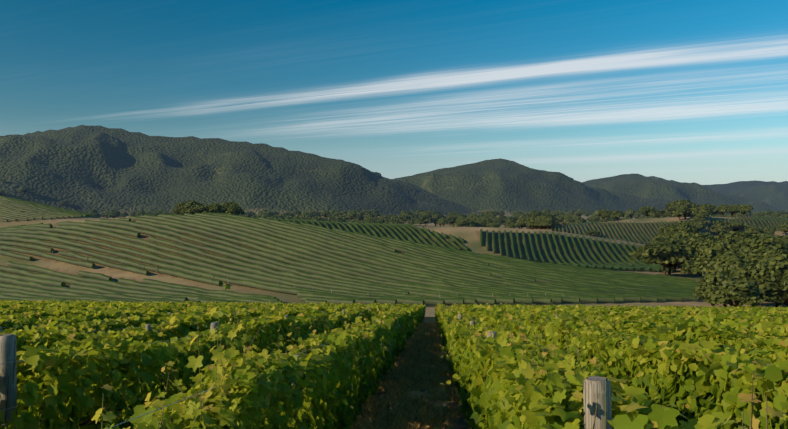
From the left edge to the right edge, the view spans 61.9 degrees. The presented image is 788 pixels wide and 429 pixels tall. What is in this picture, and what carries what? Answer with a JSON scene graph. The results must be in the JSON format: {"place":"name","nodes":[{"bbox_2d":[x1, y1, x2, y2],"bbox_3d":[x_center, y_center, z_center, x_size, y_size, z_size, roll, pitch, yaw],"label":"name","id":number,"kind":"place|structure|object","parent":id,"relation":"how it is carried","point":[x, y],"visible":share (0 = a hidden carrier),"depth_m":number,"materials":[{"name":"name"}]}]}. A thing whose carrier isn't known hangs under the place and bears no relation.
{"place":"outdoors","nodes":[
{"label":"outdoors","id":0,"kind":"place"},
{"bbox_2d":[0,125,787,428],"bbox_3d":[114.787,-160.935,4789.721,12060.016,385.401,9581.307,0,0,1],"label":"ground","id":1,"kind":"structure","parent":0,"point":[85,168],"depth_m":2163.97,"materials":[{"name":"plant"}]},
{"bbox_2d":[18,187,31,193],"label":"tree","id":2,"kind":"object","parent":1,"relation":"on","point":[24,189],"depth_m":1893.35,"materials":[{"name":"plant"}]},
{"bbox_2d":[59,200,68,205],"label":"tree","id":3,"kind":"object","parent":1,"relation":"on","point":[63,202],"depth_m":1905.17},
{"bbox_2d":[85,211,99,217],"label":"tree","id":4,"kind":"object","parent":1,"relation":"on","point":[93,214],"visible":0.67,"depth_m":1301.35,"materials":[{"name":"plant"}]},
{"bbox_2d":[108,211,120,217],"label":"tree","id":5,"kind":"object","parent":1,"relation":"on","point":[114,214],"depth_m":1373.42,"materials":[{"name":"plant"}]},
{"bbox_2d":[120,212,128,217],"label":"tree","id":6,"kind":"object","parent":1,"relation":"on","point":[123,214],"depth_m":1439.68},
{"bbox_2d":[172,206,182,214],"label":"tree","id":7,"kind":"object","parent":1,"relation":"on","point":[176,210],"depth_m":436.09,"materials":[{"name":"plant"}]},
{"bbox_2d":[180,208,193,214],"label":"tree","id":8,"kind":"object","parent":1,"relation":"on","point":[183,211],"visible":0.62,"depth_m":432.28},
{"bbox_2d":[180,200,201,211],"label":"tree","id":9,"kind":"object","parent":1,"relation":"on","point":[191,204],"visible":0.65,"depth_m":435.32,"materials":[{"name":"plant"}]},
{"bbox_2d":[187,205,216,213],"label":"tree","id":10,"kind":"object","parent":1,"relation":"on","point":[197,208],"depth_m":430.90,"materials":[{"name":"plant"}]},
{"bbox_2d":[206,203,224,212],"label":"tree","id":11,"kind":"object","parent":1,"relation":"on","point":[214,207],"depth_m":430.90,"materials":[{"name":"plant"}]},
{"bbox_2d":[219,202,239,212],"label":"tree","id":12,"kind":"object","parent":1,"relation":"on","point":[224,204],"visible":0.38,"depth_m":437.14,"materials":[{"name":"plant"}]},
{"bbox_2d":[219,205,244,214],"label":"tree","id":13,"kind":"object","parent":1,"relation":"on","point":[231,209],"visible":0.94,"depth_m":431.97,"materials":[{"name":"plant"}]},
{"bbox_2d":[263,210,274,215],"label":"tree","id":14,"kind":"object","parent":1,"relation":"on","point":[269,212],"visible":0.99,"depth_m":1461.81,"materials":[{"name":"plant"}]},
{"bbox_2d":[116,351,468,428],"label":"fallen leaves","id":15,"kind":"object","parent":1,"relation":"on","point":[455,419],"visible":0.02,"depth_m":15.07,"materials":[{"name":"brown plant"}]},
{"bbox_2d":[293,210,300,215],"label":"tree","id":16,"kind":"object","parent":1,"relation":"on","point":[296,212],"visible":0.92,"depth_m":1516.90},
{"bbox_2d":[52,251,563,297],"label":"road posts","id":17,"kind":"object","parent":1,"relation":"on","point":[261,281],"visible":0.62,"depth_m":193.99,"materials":[{"name":"wood"}]},
{"bbox_2d":[311,217,325,220],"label":"tree","id":18,"kind":"object","parent":1,"relation":"on","point":[320,219],"visible":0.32,"depth_m":909.32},
{"bbox_2d":[320,211,329,217],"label":"tree","id":19,"kind":"object","parent":1,"relation":"on","point":[324,213],"depth_m":1418.74,"materials":[{"name":"plant"}]},
{"bbox_2d":[332,212,342,216],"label":"tree","id":20,"kind":"object","parent":1,"relation":"on","point":[335,214],"visible":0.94,"depth_m":1352.81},
{"bbox_2d":[331,217,346,221],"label":"tree","id":21,"kind":"object","parent":1,"relation":"on","point":[339,219],"visible":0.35,"depth_m":940.48,"materials":[{"name":"plant"}]},
{"bbox_2d":[346,212,358,220],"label":"tree","id":22,"kind":"object","parent":1,"relation":"on","point":[353,215],"depth_m":1168.74,"materials":[{"name":"plant"}]},
{"bbox_2d":[0,306,723,428],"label":"posts","id":23,"kind":"object","parent":1,"relation":"on","point":[593,387],"visible":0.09,"depth_m":6.33,"materials":[{"name":"wood"}]},
{"bbox_2d":[0,310,786,428],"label":"wires","id":24,"kind":"object","parent":23,"relation":"attached to","point":[170,368],"visible":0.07,"depth_m":6.35,"materials":[{"name":"grey"}]},
{"bbox_2d":[360,210,368,214],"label":"tree","id":25,"kind":"object","parent":1,"relation":"on","point":[365,212],"visible":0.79,"depth_m":1498.65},
{"bbox_2d":[360,217,376,222],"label":"tree","id":26,"kind":"object","parent":1,"relation":"on","point":[368,219],"visible":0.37,"depth_m":912.73,"materials":[{"name":"plant"}]},
{"bbox_2d":[370,209,378,213],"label":"tree","id":27,"kind":"object","parent":1,"relation":"on","point":[373,211],"visible":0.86,"depth_m":1628.60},
{"bbox_2d":[0,283,787,428],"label":"vine","id":28,"kind":"object","parent":1,"relation":"on","point":[327,379],"depth_m":8.38,"materials":[{"name":"plant"}]},
{"bbox_2d":[0,195,787,304],"bbox_3d":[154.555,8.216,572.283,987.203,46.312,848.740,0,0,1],"label":"vines","id":29,"kind":"object","parent":1,"relation":"on","point":[368,268],"visible":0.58,"depth_m":219.60,"materials":[{"name":"plant"}]},
{"bbox_2d":[384,220,403,223],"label":"tree","id":30,"kind":"object","parent":1,"relation":"on","point":[399,222],"visible":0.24,"depth_m":941.91,"materials":[{"name":"plant"}]},
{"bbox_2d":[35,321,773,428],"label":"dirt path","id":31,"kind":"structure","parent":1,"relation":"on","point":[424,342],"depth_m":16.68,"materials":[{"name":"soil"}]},
{"bbox_2d":[398,215,410,222],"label":"tree","id":32,"kind":"object","parent":1,"relation":"on","point":[404,218],"depth_m":1117.13,"materials":[{"name":"plant"}]},
{"bbox_2d":[400,210,411,215],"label":"tree","id":33,"kind":"object","parent":1,"relation":"on","point":[405,212],"visible":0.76,"depth_m":1333.05,"materials":[{"name":"plant"}]},
{"bbox_2d":[408,215,417,219],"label":"tree","id":34,"kind":"object","parent":1,"relation":"on","point":[413,217],"visible":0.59,"depth_m":1200.81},
{"bbox_2d":[414,209,424,214],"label":"tree","id":35,"kind":"object","parent":1,"relation":"on","point":[418,211],"visible":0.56,"depth_m":1519.51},
{"bbox_2d":[414,219,427,224],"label":"tree","id":36,"kind":"object","parent":1,"relation":"on","point":[416,221],"depth_m":1068.44,"materials":[{"name":"plant"}]},
{"bbox_2d":[418,214,433,226],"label":"tree","id":37,"kind":"object","parent":1,"relation":"on","point":[425,218],"depth_m":1055.35,"materials":[{"name":"plant"}]},
{"bbox_2d":[423,210,434,216],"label":"tree","id":38,"kind":"object","parent":1,"relation":"on","point":[430,212],"depth_m":1424.65,"materials":[{"name":"plant"}]},
{"bbox_2d":[432,213,445,218],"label":"tree","id":39,"kind":"object","parent":1,"relation":"on","point":[437,216],"visible":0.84,"depth_m":1167.20,"materials":[{"name":"plant"}]},
{"bbox_2d":[438,218,448,226],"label":"tree","id":40,"kind":"object","parent":1,"relation":"on","point":[443,221],"depth_m":1045.73,"materials":[{"name":"plant"}]},
{"bbox_2d":[446,216,455,225],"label":"tree","id":41,"kind":"object","parent":1,"relation":"on","point":[450,218],"depth_m":1097.79,"materials":[{"name":"plant"}]},
{"bbox_2d":[449,211,459,215],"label":"tree","id":42,"kind":"object","parent":1,"relation":"on","point":[454,213],"visible":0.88,"depth_m":1449.80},
{"bbox_2d":[455,218,474,226],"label":"tree","id":43,"kind":"object","parent":1,"relation":"on","point":[463,222],"depth_m":723.39,"materials":[{"name":"plant"}]},
{"bbox_2d":[465,213,481,218],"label":"tree","id":44,"kind":"object","parent":1,"relation":"on","point":[472,216],"visible":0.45,"depth_m":1086.03,"materials":[{"name":"plant"}]},
{"bbox_2d":[476,218,492,226],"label":"tree","id":45,"kind":"object","parent":1,"relation":"on","point":[487,221],"visible":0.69,"depth_m":881.00,"materials":[{"name":"plant"}]},
{"bbox_2d":[484,213,495,217],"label":"tree","id":46,"kind":"object","parent":1,"relation":"on","point":[490,215],"visible":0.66,"depth_m":1201.90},
{"bbox_2d":[486,223,497,227],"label":"tree","id":47,"kind":"object","parent":1,"relation":"on","point":[491,225],"visible":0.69,"depth_m":728.14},
{"bbox_2d":[494,217,503,223],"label":"tree","id":48,"kind":"object","parent":1,"relation":"on","point":[499,220],"visible":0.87,"depth_m":1063.32,"materials":[{"name":"plant"}]},
{"bbox_2d":[502,216,517,222],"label":"tree","id":49,"kind":"object","parent":1,"relation":"on","point":[509,218],"visible":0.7,"depth_m":1069.08,"materials":[{"name":"plant"}]},
{"bbox_2d":[504,220,519,227],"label":"tree","id":50,"kind":"object","parent":1,"relation":"on","point":[509,223],"depth_m":891.41,"materials":[{"name":"plant"}]},
{"bbox_2d":[515,217,526,226],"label":"tree","id":51,"kind":"object","parent":1,"relation":"on","point":[520,221],"depth_m":741.08,"materials":[{"name":"plant"}]},
{"bbox_2d":[525,216,535,227],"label":"tree","id":52,"kind":"object","parent":1,"relation":"on","point":[530,220],"depth_m":727.73,"materials":[{"name":"plant"}]},
{"bbox_2d":[529,210,541,228],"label":"tree","id":53,"kind":"object","parent":1,"relation":"on","point":[534,213],"depth_m":746.90,"materials":[{"name":"plant"}]},
{"bbox_2d":[534,216,540,229],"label":"tree","id":54,"kind":"object","parent":1,"relation":"on","point":[538,219],"depth_m":714.61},
{"bbox_2d":[543,220,551,229],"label":"tree","id":55,"kind":"object","parent":1,"relation":"on","point":[548,222],"depth_m":697.12,"materials":[{"name":"plant"}]},
{"bbox_2d":[541,218,555,229],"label":"tree","id":56,"kind":"object","parent":1,"relation":"on","point":[550,219],"depth_m":701.64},
{"bbox_2d":[540,214,557,220],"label":"tree","id":57,"kind":"object","parent":1,"relation":"on","point":[549,215],"visible":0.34,"depth_m":722.10,"materials":[{"name":"plant"}]},
{"bbox_2d":[550,210,562,214],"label":"tree","id":58,"kind":"object","parent":1,"relation":"on","point":[558,212],"visible":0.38,"depth_m":1241.60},
{"bbox_2d":[556,214,572,224],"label":"tree","id":59,"kind":"object","parent":1,"relation":"on","point":[562,219],"depth_m":1050.47,"materials":[{"name":"plant"}]},
{"bbox_2d":[567,209,575,215],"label":"tree","id":60,"kind":"object","parent":1,"relation":"on","point":[571,211],"depth_m":1811.06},
{"bbox_2d":[567,217,586,224],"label":"tree","id":61,"kind":"object","parent":1,"relation":"on","point":[573,220],"visible":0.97,"depth_m":977.88,"materials":[{"name":"plant"}]},
{"bbox_2d":[575,209,584,216],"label":"tree","id":62,"kind":"object","parent":1,"relation":"on","point":[579,211],"depth_m":1744.66,"materials":[{"name":"plant"}]},
{"bbox_2d":[586,215,597,220],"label":"tree","id":63,"kind":"object","parent":1,"relation":"on","point":[590,218],"visible":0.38,"depth_m":1206.86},
{"bbox_2d":[585,230,600,235],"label":"tree","id":64,"kind":"object","parent":1,"relation":"on","point":[594,232],"depth_m":630.72,"materials":[{"name":"plant"}]},
{"bbox_2d":[592,216,600,221],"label":"tree","id":65,"kind":"object","parent":1,"relation":"on","point":[596,218],"depth_m":1182.23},
{"bbox_2d":[596,209,611,221],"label":"tree","id":66,"kind":"object","parent":1,"relation":"on","point":[604,213],"depth_m":713.56,"materials":[{"name":"plant"}]},
{"bbox_2d":[601,217,616,221],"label":"tree","id":67,"kind":"object","parent":1,"relation":"on","point":[609,219],"visible":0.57,"depth_m":968.31,"materials":[{"name":"plant"}]},
{"bbox_2d":[609,210,624,219],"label":"tree","id":68,"kind":"object","parent":1,"relation":"on","point":[617,213],"depth_m":742.80,"materials":[{"name":"plant"}]},
{"bbox_2d":[624,209,640,217],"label":"tree","id":69,"kind":"object","parent":1,"relation":"on","point":[629,212],"depth_m":1392.83,"materials":[{"name":"plant"}]},
{"bbox_2d":[638,206,655,217],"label":"tree","id":70,"kind":"object","parent":1,"relation":"on","point":[648,209],"depth_m":715.13,"materials":[{"name":"plant"}]},
{"bbox_2d":[648,209,665,217],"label":"tree","id":71,"kind":"object","parent":1,"relation":"on","point":[661,212],"depth_m":756.99,"materials":[{"name":"plant"}]},
{"bbox_2d":[628,236,692,274],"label":"tree","id":72,"kind":"object","parent":1,"relation":"on","point":[663,246],"depth_m":263.15,"materials":[{"name":"plant"}]},
{"bbox_2d":[654,231,671,239],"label":"tree","id":73,"kind":"object","parent":1,"relation":"on","point":[663,234],"depth_m":387.39,"materials":[{"name":"plant"}]},
{"bbox_2d":[658,224,675,233],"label":"tree","id":74,"kind":"object","parent":1,"relation":"on","point":[663,229],"visible":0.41,"depth_m":395.07,"materials":[{"name":"plant"}]},
{"bbox_2d":[664,210,673,216],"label":"tree","id":75,"kind":"object","parent":1,"relation":"on","point":[668,213],"depth_m":740.90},
{"bbox_2d":[644,236,694,275],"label":"tree","id":76,"kind":"object","parent":1,"relation":"on","point":[677,242],"depth_m":263.31,"materials":[{"name":"plant"}]},
{"bbox_2d":[663,200,683,216],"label":"tree","id":77,"kind":"object","parent":1,"relation":"on","point":[672,206],"depth_m":722.77,"materials":[{"name":"plant"}]},
{"bbox_2d":[664,232,683,238],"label":"tree","id":78,"kind":"object","parent":1,"relation":"on","point":[676,234],"visible":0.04,"depth_m":358.72,"materials":[{"name":"plant"}]},
{"bbox_2d":[672,209,685,219],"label":"tree","id":79,"kind":"object","parent":1,"relation":"on","point":[678,211],"depth_m":682.55,"materials":[{"name":"plant"}]},
{"bbox_2d":[669,223,698,236],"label":"tree","id":80,"kind":"object","parent":1,"relation":"on","point":[685,230],"visible":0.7,"depth_m":383.13,"materials":[{"name":"plant"}]},
{"bbox_2d":[677,202,692,218],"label":"tree","id":81,"kind":"object","parent":1,"relation":"on","point":[685,206],"depth_m":687.40,"materials":[{"name":"plant"}]},
{"bbox_2d":[678,220,702,228],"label":"tree","id":82,"kind":"object","parent":1,"relation":"on","point":[689,222],"visible":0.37,"depth_m":631.12,"materials":[{"name":"plant"}]},
{"bbox_2d":[684,201,696,216],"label":"tree","id":83,"kind":"object","parent":1,"relation":"on","point":[693,205],"depth_m":716.36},
{"bbox_2d":[680,237,713,245],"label":"tree","id":84,"kind":"object","parent":1,"relation":"on","point":[690,241],"visible":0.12,"depth_m":327.05,"materials":[{"name":"plant"}]},
{"bbox_2d":[690,213,706,221],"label":"tree","id":85,"kind":"object","parent":1,"relation":"on","point":[698,217],"visible":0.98,"depth_m":651.41,"materials":[{"name":"plant"}]},
{"bbox_2d":[692,220,704,231],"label":"tree","id":86,"kind":"object","parent":1,"relation":"on","point":[700,224],"depth_m":622.53,"materials":[{"name":"plant"}]},
{"bbox_2d":[691,206,712,215],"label":"tree","id":87,"kind":"object","parent":1,"relation":"on","point":[706,210],"visible":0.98,"depth_m":675.60,"materials":[{"name":"plant"}]},
{"bbox_2d":[680,255,724,274],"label":"tree","id":88,"kind":"object","parent":1,"relation":"on","point":[695,266],"visible":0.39,"depth_m":235.13,"materials":[{"name":"plant"}]},
{"bbox_2d":[684,232,721,241],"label":"tree","id":89,"kind":"object","parent":1,"relation":"on","point":[700,235],"visible":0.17,"depth_m":339.19,"materials":[{"name":"plant"}]},
{"bbox_2d":[690,240,720,275],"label":"tree","id":90,"kind":"object","parent":1,"relation":"on","point":[695,246],"depth_m":275.51,"materials":[{"name":"plant"}]},
{"bbox_2d":[697,204,720,213],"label":"tree","id":91,"kind":"object","parent":1,"relation":"on","point":[712,206],"visible":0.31,"depth_m":737.13,"materials":[{"name":"plant"}]},
{"bbox_2d":[693,282,733,306],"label":"tree","id":92,"kind":"object","parent":1,"relation":"on","point":[701,292],"depth_m":162.83,"materials":[{"name":"plant"}]},
{"bbox_2d":[694,240,743,260],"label":"tree","id":93,"kind":"object","parent":1,"relation":"on","point":[714,249],"visible":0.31,"depth_m":235.77,"materials":[{"name":"plant"}]},
{"bbox_2d":[710,224,730,235],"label":"tree","id":94,"kind":"object","parent":1,"relation":"on","point":[719,227],"depth_m":617.76,"materials":[{"name":"plant"}]},
{"bbox_2d":[714,204,727,216],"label":"tree","id":95,"kind":"object","parent":1,"relation":"on","point":[722,208],"depth_m":716.27,"materials":[{"name":"plant"}]},
{"bbox_2d":[714,220,729,225],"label":"tree","id":96,"kind":"object","parent":1,"relation":"on","point":[720,222],"visible":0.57,"depth_m":627.63,"materials":[{"name":"plant"}]},
{"bbox_2d":[702,251,757,275],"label":"tree","id":97,"kind":"object","parent":1,"relation":"on","point":[726,258],"visible":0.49,"depth_m":225.78,"materials":[{"name":"plant"}]},
{"bbox_2d":[715,261,745,304],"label":"tree","id":98,"kind":"object","parent":1,"relation":"on","point":[728,268],"depth_m":184.52,"materials":[{"name":"plant"}]},
{"bbox_2d":[726,206,741,216],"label":"tree","id":99,"kind":"object","parent":1,"relation":"on","point":[731,209],"depth_m":709.05,"materials":[{"name":"plant"}]},
{"bbox_2d":[706,281,762,306],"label":"bush","id":100,"kind":"object","parent":1,"relation":"on","point":[744,292],"depth_m":148.55,"materials":[{"name":"plant"}]},
{"bbox_2d":[728,220,746,230],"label":"tree","id":101,"kind":"object","parent":1,"relation":"on","point":[735,224],"depth_m":621.62,"materials":[{"name":"plant"}]},
{"bbox_2d":[718,230,759,248],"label":"tree","id":102,"kind":"object","parent":1,"relation":"on","point":[735,238],"visible":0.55,"depth_m":331.81,"materials":[{"name":"plant"}]},
{"bbox_2d":[698,266,786,302],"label":"tree","id":103,"kind":"object","parent":1,"relation":"on","point":[762,288],"depth_m":161.00,"materials":[{"name":"plant"}]},
{"bbox_2d":[735,204,753,217],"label":"tree","id":104,"kind":"object","parent":1,"relation":"on","point":[742,208],"depth_m":699.76,"materials":[{"name":"plant"}]},
{"bbox_2d":[737,250,755,258],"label":"tree","id":105,"kind":"object","parent":1,"relation":"on","point":[746,253],"visible":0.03,"depth_m":249.50,"materials":[{"name":"plant"}]},
{"bbox_2d":[745,225,763,232],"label":"tree","id":106,"kind":"object","parent":1,"relation":"on","point":[751,228],"visible":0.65,"depth_m":594.47,"materials":[{"name":"plant"}]},
{"bbox_2d":[732,262,782,306],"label":"tree","id":107,"kind":"object","parent":1,"relation":"on","point":[758,270],"depth_m":161.37,"materials":[{"name":"plant"}]},
{"bbox_2d":[742,236,775,250],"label":"tree","id":108,"kind":"object","parent":1,"relation":"on","point":[759,242],"visible":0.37,"depth_m":251.89,"materials":[{"name":"plant"}]},
{"bbox_2d":[752,211,769,215],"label":"tree","id":109,"kind":"object","parent":1,"relation":"on","point":[762,213],"depth_m":1383.51,"materials":[{"name":"plant"}]},
{"bbox_2d":[739,234,787,250],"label":"tree","id":110,"kind":"object","parent":1,"relation":"on","point":[781,244],"visible":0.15,"depth_m":262.66,"materials":[{"name":"plant"}]},
{"bbox_2d":[761,226,775,233],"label":"tree","id":111,"kind":"object","parent":1,"relation":"on","point":[766,229],"visible":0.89,"depth_m":609.95,"materials":[{"name":"plant"}]},
{"bbox_2d":[750,246,787,262],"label":"tree","id":112,"kind":"object","parent":1,"relation":"on","point":[763,254],"visible":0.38,"depth_m":229.57,"materials":[{"name":"plant"}]},
{"bbox_2d":[750,253,787,306],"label":"tree","id":113,"kind":"object","parent":1,"relation":"on","point":[779,260],"depth_m":163.79,"materials":[{"name":"plant"}]},
{"bbox_2d":[771,212,783,217],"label":"tree","id":114,"kind":"object","parent":1,"relation":"on","point":[776,214],"visible":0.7,"depth_m":1308.16,"materials":[{"name":"plant"}]},
{"bbox_2d":[775,235,787,241],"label":"tree","id":115,"kind":"object","parent":1,"relation":"on","point":[782,238],"visible":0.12,"depth_m":287.67,"materials":[{"name":"plant"}]},
{"bbox_2d":[776,223,787,234],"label":"tree","id":116,"kind":"object","parent":1,"relation":"on","point":[782,226],"depth_m":623.37,"materials":[{"name":"plant"}]},
{"bbox_2d":[780,276,787,300],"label":"tree","id":117,"kind":"object","parent":1,"relation":"on","point":[784,285],"visible":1,"depth_m":154.55,"materials":[{"name":"plant"}]},
{"bbox_2d":[0,0,787,184],"label":"sky","id":118,"kind":"structure","parent":0,"point":[688,91],"materials":[{"name":"blue"}]}
]}

